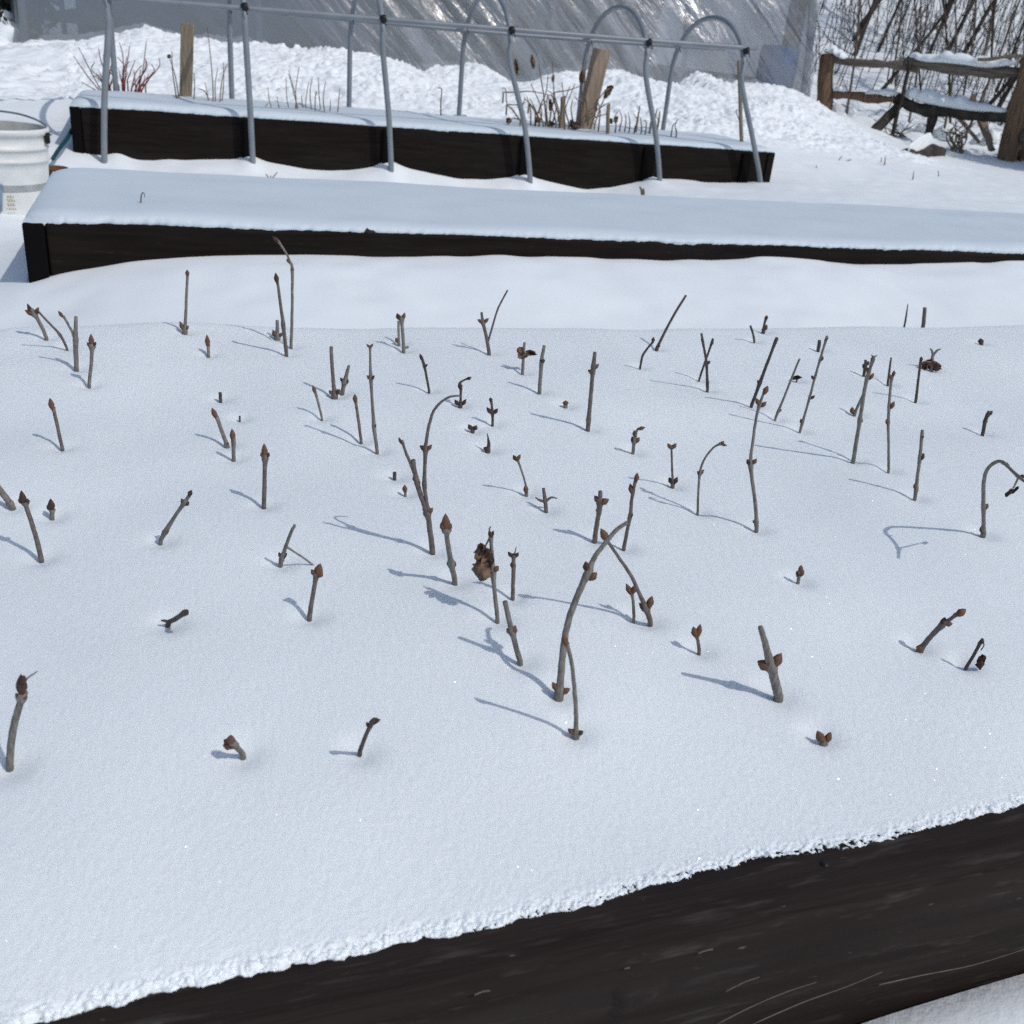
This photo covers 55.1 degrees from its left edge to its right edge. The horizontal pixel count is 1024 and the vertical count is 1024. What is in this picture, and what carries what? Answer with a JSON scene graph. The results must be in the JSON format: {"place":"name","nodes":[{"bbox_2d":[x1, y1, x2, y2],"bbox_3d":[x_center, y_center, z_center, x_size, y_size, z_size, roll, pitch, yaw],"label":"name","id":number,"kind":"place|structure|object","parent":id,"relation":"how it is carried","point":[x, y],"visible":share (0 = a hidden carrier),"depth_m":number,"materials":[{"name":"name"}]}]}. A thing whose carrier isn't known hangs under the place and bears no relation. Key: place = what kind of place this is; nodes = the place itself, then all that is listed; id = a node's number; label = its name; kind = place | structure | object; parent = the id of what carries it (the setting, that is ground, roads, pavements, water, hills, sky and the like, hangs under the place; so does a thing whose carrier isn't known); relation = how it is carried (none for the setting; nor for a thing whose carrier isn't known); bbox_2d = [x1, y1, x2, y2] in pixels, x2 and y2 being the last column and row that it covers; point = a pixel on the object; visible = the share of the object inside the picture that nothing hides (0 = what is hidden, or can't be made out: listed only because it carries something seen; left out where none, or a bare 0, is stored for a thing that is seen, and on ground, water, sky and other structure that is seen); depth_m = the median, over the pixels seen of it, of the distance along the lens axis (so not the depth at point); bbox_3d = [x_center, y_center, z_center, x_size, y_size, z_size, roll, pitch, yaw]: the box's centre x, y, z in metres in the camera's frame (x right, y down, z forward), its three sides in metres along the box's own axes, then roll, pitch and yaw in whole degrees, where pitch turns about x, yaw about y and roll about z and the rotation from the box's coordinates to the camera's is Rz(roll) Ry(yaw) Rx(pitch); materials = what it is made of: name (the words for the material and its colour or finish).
{"place":"outdoors","nodes":[
{"label":"outdoors","id":0,"kind":"place"},
{"bbox_2d":[0,0,1023,1023],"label":"snowy ground","id":1,"kind":"structure","parent":0,"point":[48,81],"depth_m":4.41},
{"bbox_2d":[0,110,51,215],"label":"bucket","id":2,"kind":"object","parent":1,"relation":"on","point":[24,161],"visible":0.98,"depth_m":2.84,"materials":[{"name":"plastic"}]},
{"bbox_2d":[0,0,61,46],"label":"evergreen shrub","id":3,"kind":"object","parent":1,"relation":"on","point":[10,30],"visible":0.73,"depth_m":6.01,"materials":[{"name":"green plant"}]},
{"bbox_2d":[51,128,71,160],"bbox_3d":[-1.803,-1.479,3.938,0.019,0.075,0.454,-1,27,-13],"label":"garden hose","id":4,"kind":"object","parent":1,"relation":"on","point":[61,146],"visible":0.95,"depth_m":3.91,"materials":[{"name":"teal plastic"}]},
{"bbox_2d":[74,41,159,92],"bbox_3d":[-1.871,-2.095,4.665,0.382,0.396,0.151,-3,27,-18],"label":"red twig shrub","id":5,"kind":"object","parent":1,"relation":"on","point":[123,82],"visible":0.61,"depth_m":4.68,"materials":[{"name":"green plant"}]},
{"bbox_2d":[18,0,813,94],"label":"greenhouse","id":6,"kind":"object","parent":1,"relation":"on","point":[402,43],"visible":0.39,"depth_m":8.54,"materials":[{"name":"plastic"}]},
{"bbox_2d":[69,106,774,188],"bbox_3d":[-0.342,-1.738,4.868,3.327,0.350,0.689,-3,27,-18],"label":"raised bed","id":7,"kind":"object","parent":1,"relation":"on","point":[312,145],"visible":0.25,"depth_m":4.47,"materials":[{"name":"wood"}]},
{"bbox_2d":[179,21,193,96],"bbox_3d":[-1.523,-2.023,4.577,0.101,0.476,0.048,-3,27,-18],"label":"wooden stake","id":8,"kind":"object","parent":7,"relation":"on","point":[186,57],"visible":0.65,"depth_m":4.53,"materials":[{"name":"brown wood"}]},
{"bbox_2d":[200,27,227,101],"bbox_3d":[-1.364,-2.000,4.489,0.096,0.389,0.133,-15,33,-36],"label":"dry stem plant","id":9,"kind":"object","parent":7,"relation":"on","point":[213,90],"visible":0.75,"depth_m":4.47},
{"bbox_2d":[265,68,339,111],"bbox_3d":[-0.970,-1.911,4.529,0.348,0.271,0.149,-3,27,-18],"label":"dry stem plant","id":10,"kind":"object","parent":7,"relation":"on","point":[295,97],"visible":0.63,"depth_m":4.52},
{"bbox_2d":[69,90,773,152],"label":"snow","id":11,"kind":"structure","parent":7,"relation":"on","point":[125,100],"depth_m":4.55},
{"bbox_2d":[610,109,677,137],"bbox_3d":[0.669,-1.975,5.019,0.396,0.139,0.122,0,26,-12],"label":"dry stem plant","id":12,"kind":"object","parent":11,"relation":"on","point":[615,119],"visible":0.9,"depth_m":5.01,"materials":[{"name":"brown plant"}]},
{"bbox_2d":[502,54,613,131],"bbox_3d":[0.232,-2.059,4.884,0.620,0.374,0.150,-3,27,-18],"label":"dried bramble","id":13,"kind":"object","parent":7,"relation":"on","point":[573,125],"visible":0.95,"depth_m":4.88,"materials":[{"name":"brown plant"}]},
{"bbox_2d":[576,48,610,128],"bbox_3d":[0.392,-2.083,4.974,0.147,0.486,0.068,-3,27,-18],"label":"wooden stake","id":14,"kind":"object","parent":7,"relation":"on","point":[597,68],"visible":0.58,"depth_m":4.92,"materials":[{"name":"brown wood"}]},
{"bbox_2d":[737,60,743,141],"bbox_3d":[1.188,-2.073,5.088,0.144,0.484,0.025,-3,27,-18],"label":"wooden stake","id":15,"kind":"object","parent":7,"relation":"on","point":[740,108],"visible":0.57,"depth_m":5.07,"materials":[{"name":"brown wood"}]},
{"bbox_2d":[101,0,762,183],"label":"hoop frame","id":16,"kind":"object","parent":1,"relation":"on","point":[466,28],"visible":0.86,"depth_m":4.55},
{"bbox_2d":[22,223,1023,282],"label":"raised bed","id":17,"kind":"object","parent":1,"relation":"on","point":[51,249],"visible":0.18,"depth_m":2.17,"materials":[{"name":"wood"}]},
{"bbox_2d":[22,168,1023,253],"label":"snow","id":18,"kind":"structure","parent":17,"relation":"on","point":[86,196],"depth_m":2.48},
{"bbox_2d":[34,804,1023,1023],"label":"raised bed","id":19,"kind":"object","parent":1,"relation":"on","point":[698,944],"visible":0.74,"depth_m":0.57,"materials":[{"name":"wood"}]},
{"bbox_2d":[0,322,1023,1023],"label":"snow","id":20,"kind":"structure","parent":19,"relation":"on","point":[156,836],"depth_m":0.77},
{"bbox_2d":[0,485,15,510],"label":"cutting","id":21,"kind":"object","parent":20,"relation":"on","point":[9,502],"visible":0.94,"depth_m":0.87,"materials":[{"name":"brown plant"}]},
{"bbox_2d":[6,671,37,771],"bbox_3d":[-0.290,0.135,0.583,0.030,0.101,0.006,4,26,-3],"label":"cutting","id":22,"kind":"object","parent":20,"relation":"on","point":[21,696],"visible":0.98,"depth_m":0.57,"materials":[{"name":"brown plant"}]},
{"bbox_2d":[18,490,43,562],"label":"cutting","id":23,"kind":"object","parent":20,"relation":"on","point":[23,501],"visible":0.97,"depth_m":0.79,"materials":[{"name":"brown plant"}]},
{"bbox_2d":[25,304,48,340],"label":"cutting","id":24,"kind":"object","parent":20,"relation":"on","point":[30,311],"visible":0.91,"depth_m":1.30,"materials":[{"name":"brown plant"}]},
{"bbox_2d":[48,398,64,451],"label":"cutting","id":25,"kind":"object","parent":20,"relation":"on","point":[51,405],"visible":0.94,"depth_m":1.00,"materials":[{"name":"brown plant"}]},
{"bbox_2d":[58,311,78,371],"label":"cutting","id":26,"kind":"object","parent":20,"relation":"on","point":[74,332],"visible":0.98,"depth_m":1.20,"materials":[{"name":"brown plant"}]},
{"bbox_2d":[87,334,95,388],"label":"cutting","id":27,"kind":"object","parent":20,"relation":"on","point":[91,344],"visible":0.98,"depth_m":1.16,"materials":[{"name":"brown plant"}]},
{"bbox_2d":[161,609,188,627],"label":"cutting","id":28,"kind":"object","parent":20,"relation":"on","point":[181,614],"visible":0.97,"depth_m":0.72,"materials":[{"name":"brown plant"}]},
{"bbox_2d":[158,490,192,545],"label":"cutting","id":29,"kind":"object","parent":20,"relation":"on","point":[166,529],"visible":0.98,"depth_m":0.82,"materials":[{"name":"brown plant"}]},
{"bbox_2d":[179,270,188,334],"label":"cutting","id":30,"kind":"object","parent":20,"relation":"on","point":[184,327],"visible":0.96,"depth_m":1.36,"materials":[{"name":"brown plant"}]},
{"bbox_2d":[211,408,229,448],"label":"cutting","id":31,"kind":"object","parent":20,"relation":"on","point":[220,427],"visible":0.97,"depth_m":1.05,"materials":[{"name":"brown plant"}]},
{"bbox_2d":[223,735,245,759],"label":"cutting","id":32,"kind":"object","parent":20,"relation":"on","point":[230,742],"visible":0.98,"depth_m":0.60,"materials":[{"name":"brown plant"}]},
{"bbox_2d":[260,444,269,509],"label":"cutting","id":33,"kind":"object","parent":20,"relation":"on","point":[264,454],"visible":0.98,"depth_m":0.91,"materials":[{"name":"brown plant"}]},
{"bbox_2d":[274,273,287,356],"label":"cutting","id":34,"kind":"object","parent":20,"relation":"on","point":[283,324],"visible":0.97,"depth_m":1.31,"materials":[{"name":"brown plant"}]},
{"bbox_2d":[272,236,293,348],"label":"cutting","id":35,"kind":"object","parent":20,"relation":"on","point":[275,239],"visible":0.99,"depth_m":1.35,"materials":[{"name":"brown plant"}]},
{"bbox_2d":[278,524,313,567],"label":"cutting","id":36,"kind":"object","parent":20,"relation":"on","point":[282,556],"visible":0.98,"depth_m":0.82,"materials":[{"name":"brown plant"}]},
{"bbox_2d":[307,563,322,621],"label":"cutting","id":37,"kind":"object","parent":20,"relation":"on","point":[317,572],"visible":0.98,"depth_m":0.75,"materials":[{"name":"brown plant"}]},
{"bbox_2d":[329,346,339,399],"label":"cutting","id":38,"kind":"object","parent":20,"relation":"on","point":[334,393],"visible":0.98,"depth_m":1.21,"materials":[{"name":"brown plant"}]},
{"bbox_2d":[353,394,362,443],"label":"cutting","id":39,"kind":"object","parent":20,"relation":"on","point":[357,417],"visible":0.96,"depth_m":1.09,"materials":[{"name":"brown plant"}]},
{"bbox_2d":[357,717,380,756],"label":"cutting","id":40,"kind":"object","parent":20,"relation":"on","point":[372,722],"visible":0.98,"depth_m":0.61,"materials":[{"name":"brown plant"}]},
{"bbox_2d":[367,344,378,454],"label":"cutting","id":41,"kind":"object","parent":20,"relation":"on","point":[371,377],"visible":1,"depth_m":1.05,"materials":[{"name":"brown plant"}]},
{"bbox_2d":[396,313,408,352],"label":"cutting","id":42,"kind":"object","parent":20,"relation":"on","point":[401,319],"visible":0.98,"depth_m":1.40,"materials":[{"name":"brown plant"}]},
{"bbox_2d":[398,395,461,554],"bbox_3d":[-0.074,-0.019,0.841,0.050,0.181,0.018,4,26,-4],"label":"cutting","id":43,"kind":"object","parent":20,"relation":"on","point":[426,508],"visible":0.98,"depth_m":0.83,"materials":[{"name":"brown plant"}]},
{"bbox_2d":[440,513,457,585],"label":"cutting","id":44,"kind":"object","parent":20,"relation":"on","point":[446,526],"visible":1,"depth_m":0.79,"materials":[{"name":"brown plant"}]},
{"bbox_2d":[471,526,499,623],"bbox_3d":[-0.019,0.061,0.771,0.027,0.107,0.013,3,26,-6],"label":"cutting","id":45,"kind":"object","parent":20,"relation":"on","point":[484,568],"visible":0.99,"depth_m":0.76,"materials":[{"name":"brown plant"}]},
{"bbox_2d":[477,290,507,355],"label":"cutting","id":46,"kind":"object","parent":20,"relation":"on","point":[482,321],"visible":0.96,"depth_m":1.41,"materials":[{"name":"brown plant"}]},
{"bbox_2d":[502,600,522,666],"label":"cutting","id":47,"kind":"object","parent":20,"relation":"on","point":[511,630],"visible":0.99,"depth_m":0.72,"materials":[{"name":"brown plant"}]},
{"bbox_2d":[508,547,518,600],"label":"cutting","id":48,"kind":"object","parent":20,"relation":"on","point":[514,555],"visible":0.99,"depth_m":0.80,"materials":[{"name":"brown plant"}]},
{"bbox_2d":[517,342,536,374],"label":"cutting","id":49,"kind":"object","parent":20,"relation":"on","point":[522,354],"visible":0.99,"depth_m":1.34,"materials":[{"name":"brown plant"}]},
{"bbox_2d":[537,345,545,394],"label":"cutting","id":50,"kind":"object","parent":20,"relation":"on","point":[541,361],"visible":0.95,"depth_m":1.27,"materials":[{"name":"brown plant"}]},
{"bbox_2d":[561,634,582,739],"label":"cutting","id":51,"kind":"object","parent":20,"relation":"on","point":[576,732],"visible":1,"depth_m":0.65,"materials":[{"name":"brown plant"}]},
{"bbox_2d":[552,521,627,701],"bbox_3d":[0.051,0.081,0.694,0.043,0.163,0.014,-13,32,-34],"label":"cutting","id":52,"kind":"object","parent":20,"relation":"on","point":[558,688],"visible":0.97,"depth_m":0.68,"materials":[{"name":"brown plant"}]},
{"bbox_2d":[586,352,598,431],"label":"cutting","id":53,"kind":"object","parent":20,"relation":"on","point":[594,367],"visible":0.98,"depth_m":1.15,"materials":[{"name":"brown plant"}]},
{"bbox_2d":[592,490,608,543],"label":"cutting","id":54,"kind":"object","parent":20,"relation":"on","point":[599,501],"visible":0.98,"depth_m":0.90,"materials":[{"name":"brown plant"}]},
{"bbox_2d":[600,528,653,626],"bbox_3d":[0.093,0.064,0.785,0.063,0.116,0.008,-3,27,-18],"label":"cutting","id":55,"kind":"object","parent":20,"relation":"on","point":[645,606],"visible":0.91,"depth_m":0.79,"materials":[{"name":"brown plant"}]},
{"bbox_2d":[622,473,638,550],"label":"cutting","id":56,"kind":"object","parent":20,"relation":"on","point":[631,488],"visible":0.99,"depth_m":0.89,"materials":[{"name":"brown plant"}]},
{"bbox_2d":[626,584,635,623],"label":"cutting","id":57,"kind":"object","parent":20,"relation":"on","point":[631,591],"visible":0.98,"depth_m":0.80,"materials":[{"name":"brown plant"}]},
{"bbox_2d":[654,295,686,350],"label":"cutting","id":58,"kind":"object","parent":20,"relation":"on","point":[667,326],"visible":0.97,"depth_m":1.53,"materials":[{"name":"brown plant"}]},
{"bbox_2d":[667,443,677,488],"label":"cutting","id":59,"kind":"object","parent":20,"relation":"on","point":[672,481],"visible":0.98,"depth_m":1.05,"materials":[{"name":"brown plant"}]},
{"bbox_2d":[691,624,701,655],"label":"cutting","id":60,"kind":"object","parent":20,"relation":"on","point":[696,633],"visible":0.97,"depth_m":0.77,"materials":[{"name":"brown plant"}]},
{"bbox_2d":[700,333,709,392],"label":"cutting","id":61,"kind":"object","parent":20,"relation":"on","point":[707,362],"visible":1,"depth_m":1.34,"materials":[{"name":"brown plant"}]},
{"bbox_2d":[696,441,726,514],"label":"cutting","id":62,"kind":"object","parent":20,"relation":"on","point":[700,472],"visible":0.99,"depth_m":0.98,"materials":[{"name":"brown plant"}]},
{"bbox_2d":[746,386,768,532],"bbox_3d":[0.241,-0.038,0.966,0.032,0.175,0.011,12,27,13],"label":"cutting","id":63,"kind":"object","parent":20,"relation":"on","point":[750,462],"visible":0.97,"depth_m":0.96,"materials":[{"name":"brown plant"}]},
{"bbox_2d":[749,337,777,407],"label":"cutting","id":64,"kind":"object","parent":20,"relation":"on","point":[759,383],"visible":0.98,"depth_m":1.30,"materials":[{"name":"brown plant"}]},
{"bbox_2d":[757,625,783,702],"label":"cutting","id":65,"kind":"object","parent":20,"relation":"on","point":[770,664],"visible":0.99,"depth_m":0.72,"materials":[{"name":"brown plant"}]},
{"bbox_2d":[774,359,800,420],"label":"cutting","id":66,"kind":"object","parent":20,"relation":"on","point":[779,410],"visible":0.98,"depth_m":1.28,"materials":[{"name":"brown plant"}]},
{"bbox_2d":[798,336,827,432],"bbox_3d":[0.376,-0.146,1.233,0.011,0.163,0.036,11,26,10],"label":"cutting","id":67,"kind":"object","parent":20,"relation":"on","point":[814,377],"visible":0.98,"depth_m":1.23,"materials":[{"name":"brown plant"}]},
{"bbox_2d":[816,731,831,746],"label":"cutting","id":68,"kind":"object","parent":20,"relation":"in","point":[822,739],"visible":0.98,"depth_m":0.70,"materials":[{"name":"brown plant"}]},
{"bbox_2d":[851,355,876,463],"bbox_3d":[0.403,-0.105,1.137,0.009,0.168,0.046,21,30,28],"label":"cutting","id":69,"kind":"object","parent":20,"relation":"on","point":[868,376],"visible":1,"depth_m":1.12,"materials":[{"name":"brown plant"}]},
{"bbox_2d":[885,371,895,473],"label":"cutting","id":70,"kind":"object","parent":20,"relation":"on","point":[890,405],"visible":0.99,"depth_m":1.14,"materials":[{"name":"brown plant"}]},
{"bbox_2d":[913,430,924,500],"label":"cutting","id":71,"kind":"object","parent":20,"relation":"on","point":[921,456],"visible":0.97,"depth_m":1.06,"materials":[{"name":"brown plant"}]},
{"bbox_2d":[921,348,941,371],"bbox_3d":[0.668,-0.231,1.567,0.033,0.064,0.014,8,26,5],"label":"dried flower head","id":72,"kind":"object","parent":20,"relation":"on","point":[930,364],"visible":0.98,"depth_m":1.56,"materials":[{"name":"brown plant"}]},
{"bbox_2d":[916,609,965,652],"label":"cutting","id":73,"kind":"object","parent":20,"relation":"on","point":[944,622],"visible":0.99,"depth_m":0.80,"materials":[{"name":"brown plant"}]},
{"bbox_2d":[963,638,985,670],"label":"cutting","id":74,"kind":"object","parent":20,"relation":"on","point":[980,661],"visible":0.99,"depth_m":0.79,"materials":[{"name":"brown plant"}]},
{"bbox_2d":[979,460,1023,537],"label":"cutting","id":75,"kind":"object","parent":20,"relation":"on","point":[984,507],"visible":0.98,"depth_m":0.94,"materials":[{"name":"brown plant"}]},
{"bbox_2d":[756,44,799,88],"bbox_3d":[2.071,-3.417,7.724,0.310,0.465,0.310,-3,27,-18],"label":"barrel","id":76,"kind":"object","parent":1,"relation":"on","point":[777,64],"visible":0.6,"depth_m":7.58,"materials":[{"name":"blue plastic"}]},
{"bbox_2d":[838,0,881,113],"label":"bare sapling","id":77,"kind":"object","parent":1,"relation":"on","point":[855,51],"visible":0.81,"depth_m":8.60,"materials":[{"name":"brown plant"}]},
{"bbox_2d":[853,0,875,55],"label":"bare sapling","id":78,"kind":"object","parent":1,"relation":"on","point":[865,22],"visible":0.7,"depth_m":10.42,"materials":[{"name":"brown plant"}]},
{"bbox_2d":[868,109,898,128],"bbox_3d":[3.264,-3.443,8.739,0.302,0.282,0.367,26,32,35],"label":"snow mound","id":79,"kind":"object","parent":1,"relation":"on","point":[876,116],"visible":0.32,"depth_m":8.63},
{"bbox_2d":[807,0,1023,124],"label":"brush","id":80,"kind":"object","parent":1,"relation":"on","point":[914,38],"visible":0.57,"depth_m":9.82,"materials":[{"name":"brown plant"}]},
{"bbox_2d":[817,53,1023,161],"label":"rail fence","id":81,"kind":"object","parent":1,"relation":"on","point":[1012,135],"visible":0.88,"depth_m":7.80,"materials":[{"name":"brown wood"}]},
{"bbox_2d":[824,45,846,58],"bbox_3d":[2.705,-3.840,8.191,0.203,0.098,0.180,17,28,22],"label":"snow cap","id":82,"kind":"object","parent":81,"relation":"on","point":[836,51],"visible":1,"depth_m":8.14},
{"bbox_2d":[865,89,897,94],"bbox_3d":[3.049,-3.451,8.072,0.279,0.060,0.129,22,30,31],"label":"snow cap","id":83,"kind":"object","parent":81,"relation":"on","point":[884,92],"visible":1,"depth_m":8.03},
{"bbox_2d":[905,87,1007,112],"bbox_3d":[3.508,-3.266,7.784,0.817,0.128,0.199,19,29,26],"label":"snow cap","id":84,"kind":"object","parent":81,"relation":"on","point":[934,97],"visible":0.97,"depth_m":7.76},
{"bbox_2d":[909,51,1018,67],"bbox_3d":[3.518,-3.534,7.657,0.822,0.097,0.162,22,30,31],"label":"snow cap","id":85,"kind":"object","parent":81,"relation":"on","point":[950,57],"visible":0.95,"depth_m":7.62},
{"bbox_2d":[897,0,944,121],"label":"bare sapling","id":86,"kind":"object","parent":1,"relation":"on","point":[916,76],"visible":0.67,"depth_m":8.69,"materials":[{"name":"brown plant"}]},
{"bbox_2d":[881,0,961,88],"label":"bare sapling","id":87,"kind":"object","parent":1,"relation":"on","point":[893,76],"visible":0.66,"depth_m":9.10,"materials":[{"name":"brown plant"}]},
{"bbox_2d":[901,144,945,156],"bbox_3d":[2.970,-2.595,7.124,0.140,0.143,0.744,23,31,32],"label":"rock","id":88,"kind":"object","parent":1,"relation":"on","point":[932,150],"visible":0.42,"depth_m":7.15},
{"bbox_2d":[908,133,933,150],"bbox_3d":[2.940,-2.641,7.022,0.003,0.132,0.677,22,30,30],"label":"snow cap","id":89,"kind":"object","parent":88,"relation":"on","point":[923,141],"visible":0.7,"depth_m":7.00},
{"bbox_2d":[934,123,957,140],"bbox_3d":[3.734,-3.240,8.447,0.183,0.199,0.237,-15,33,-36],"label":"snow mound","id":90,"kind":"object","parent":1,"relation":"on","point":[938,134],"visible":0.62,"depth_m":8.40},
{"bbox_2d":[935,0,981,140],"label":"bare sapling","id":91,"kind":"object","parent":1,"relation":"on","point":[952,78],"visible":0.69,"depth_m":8.20,"materials":[{"name":"brown plant"}]},
{"bbox_2d":[939,0,977,123],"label":"bare sapling","id":92,"kind":"object","parent":1,"relation":"on","point":[946,44],"visible":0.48,"depth_m":8.54,"materials":[{"name":"brown plant"}]},
{"bbox_2d":[941,119,975,153],"bbox_3d":[3.527,-2.970,7.803,0.362,0.299,0.138,-3,27,-18],"label":"dry stem plant","id":93,"kind":"object","parent":1,"relation":"on","point":[960,144],"visible":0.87,"depth_m":7.79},
{"bbox_2d":[946,0,974,50],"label":"bare sapling","id":94,"kind":"object","parent":1,"relation":"on","point":[960,25],"visible":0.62,"depth_m":10.38,"materials":[{"name":"brown plant"}]},
{"bbox_2d":[958,0,992,94],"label":"bare sapling","id":95,"kind":"object","parent":1,"relation":"on","point":[974,23],"visible":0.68,"depth_m":9.11,"materials":[{"name":"brown plant"}]},
{"bbox_2d":[962,0,1010,53],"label":"bare sapling","id":96,"kind":"object","parent":1,"relation":"on","point":[977,28],"visible":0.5,"depth_m":10.46,"materials":[{"name":"brown plant"}]},
{"bbox_2d":[963,0,1023,138],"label":"bare sapling","id":97,"kind":"object","parent":1,"relation":"on","point":[983,95],"visible":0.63,"depth_m":8.14,"materials":[{"name":"brown plant"}]},
{"bbox_2d":[982,0,1006,56],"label":"bare sapling","id":98,"kind":"object","parent":1,"relation":"on","point":[993,15],"visible":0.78,"depth_m":10.25,"materials":[{"name":"brown plant"}]},
{"bbox_2d":[987,13,1022,104],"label":"bare sapling","id":99,"kind":"object","parent":1,"relation":"on","point":[997,95],"visible":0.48,"depth_m":9.10,"materials":[{"name":"brown plant"}]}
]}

